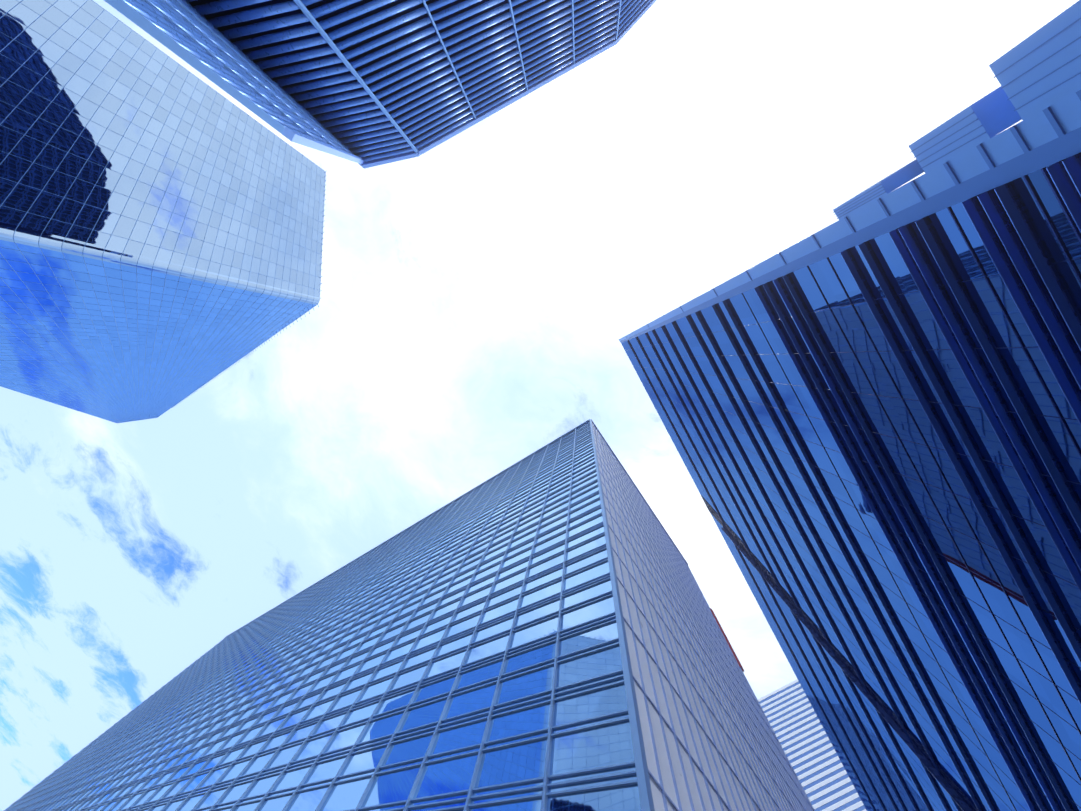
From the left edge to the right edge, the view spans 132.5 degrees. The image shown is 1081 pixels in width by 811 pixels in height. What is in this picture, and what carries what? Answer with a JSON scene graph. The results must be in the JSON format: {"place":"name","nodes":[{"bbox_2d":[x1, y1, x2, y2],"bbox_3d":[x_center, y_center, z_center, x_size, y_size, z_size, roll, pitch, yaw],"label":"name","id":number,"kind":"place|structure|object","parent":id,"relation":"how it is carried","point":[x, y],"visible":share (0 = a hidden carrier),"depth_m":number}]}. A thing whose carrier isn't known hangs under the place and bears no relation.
{"place":"outdoors","nodes":[
{"label":"outdoors","id":0,"kind":"place"},
{"bbox_2d":[0,0,1078,810],"label":"sky","id":1,"kind":"structure","parent":0,"point":[481,289]},
{"bbox_2d":[592,423,811,810],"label":"tower side glass","id":2,"kind":"object","parent":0,"point":[668,783],"visible":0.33,"depth_m":17.16},
{"bbox_2d":[759,682,865,810],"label":"window bands","id":3,"kind":"object","parent":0,"point":[838,799],"depth_m":248.12},
{"bbox_2d":[714,510,975,808],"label":"building reflection","id":4,"kind":"object","parent":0,"point":[896,717],"visible":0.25,"depth_m":38.49},
{"bbox_2d":[620,18,1080,342],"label":"parapet panel joints","id":5,"kind":"object","parent":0,"point":[1063,145],"visible":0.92,"depth_m":11.42},
{"bbox_2d":[627,155,1080,810],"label":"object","id":6,"kind":"object","parent":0,"point":[1033,249],"visible":1,"depth_m":16.52},
{"bbox_2d":[628,153,1080,810],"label":"facade fins","id":7,"kind":"object","parent":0,"point":[918,749],"visible":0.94,"depth_m":21.09},
{"label":"ground","id":8,"kind":"structure","parent":0,"visible":0},
{"bbox_2d":[0,0,326,422],"bbox_3d":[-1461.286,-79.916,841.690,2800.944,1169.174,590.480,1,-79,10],"label":"tower frame","id":9,"kind":"object","parent":8,"relation":"on","point":[140,242],"visible":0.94,"depth_m":135.85},
{"bbox_2d":[0,240,315,422],"bbox_3d":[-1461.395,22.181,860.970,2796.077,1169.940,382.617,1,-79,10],"label":"glass facade","id":10,"kind":"structure","parent":9,"relation":"on","point":[97,367],"depth_m":165.85},
{"bbox_2d":[0,222,319,304],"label":"facade edge band","id":11,"kind":"object","parent":9,"relation":"attached to","point":[26,236],"visible":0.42,"depth_m":98.39},
{"bbox_2d":[0,0,325,297],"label":"glass facade","id":12,"kind":"structure","parent":9,"relation":"attached to","point":[21,197],"depth_m":112.52},
{"bbox_2d":[4,419,654,810],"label":"tower frame","id":13,"kind":"object","parent":8,"relation":"on","point":[642,781],"visible":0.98,"depth_m":27.27},
{"bbox_2d":[5,421,640,810],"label":"window glass","id":14,"kind":"object","parent":13,"relation":"attached to","point":[607,745],"depth_m":18.48},
{"bbox_2d":[104,0,653,164],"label":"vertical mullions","id":15,"kind":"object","parent":8,"relation":"on","point":[128,11],"depth_m":55.28},
{"bbox_2d":[123,0,650,161],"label":"tower louvres","id":16,"kind":"object","parent":15,"relation":"attached to","point":[153,15],"visible":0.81,"depth_m":88.80},
{"bbox_2d":[189,0,646,157],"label":"tower glass","id":17,"kind":"object","parent":15,"relation":"attached to","point":[298,11],"depth_m":91.78},
{"bbox_2d":[282,0,656,167],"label":"roof edge","id":18,"kind":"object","parent":15,"relation":"on","point":[289,134],"depth_m":118.71},
{"bbox_2d":[591,419,814,810],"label":"tower frame","id":19,"kind":"object","parent":8,"relation":"on","point":[730,655],"visible":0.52,"depth_m":22.52},
{"bbox_2d":[710,608,743,671],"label":"roof edge","id":20,"kind":"object","parent":19,"relation":"on","point":[729,644],"visible":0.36,"depth_m":45.14},
{"bbox_2d":[757,679,866,810],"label":"tower panels","id":21,"kind":"object","parent":8,"relation":"on","point":[827,781],"visible":0.27,"depth_m":249.52},
{"bbox_2d":[621,152,1080,810],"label":"glass facade","id":22,"kind":"structure","parent":8,"relation":"on","point":[959,388],"depth_m":23.17},
{"bbox_2d":[619,0,1080,340],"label":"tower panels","id":23,"kind":"object","parent":22,"relation":"on","point":[995,114],"visible":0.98,"depth_m":10.09}
]}

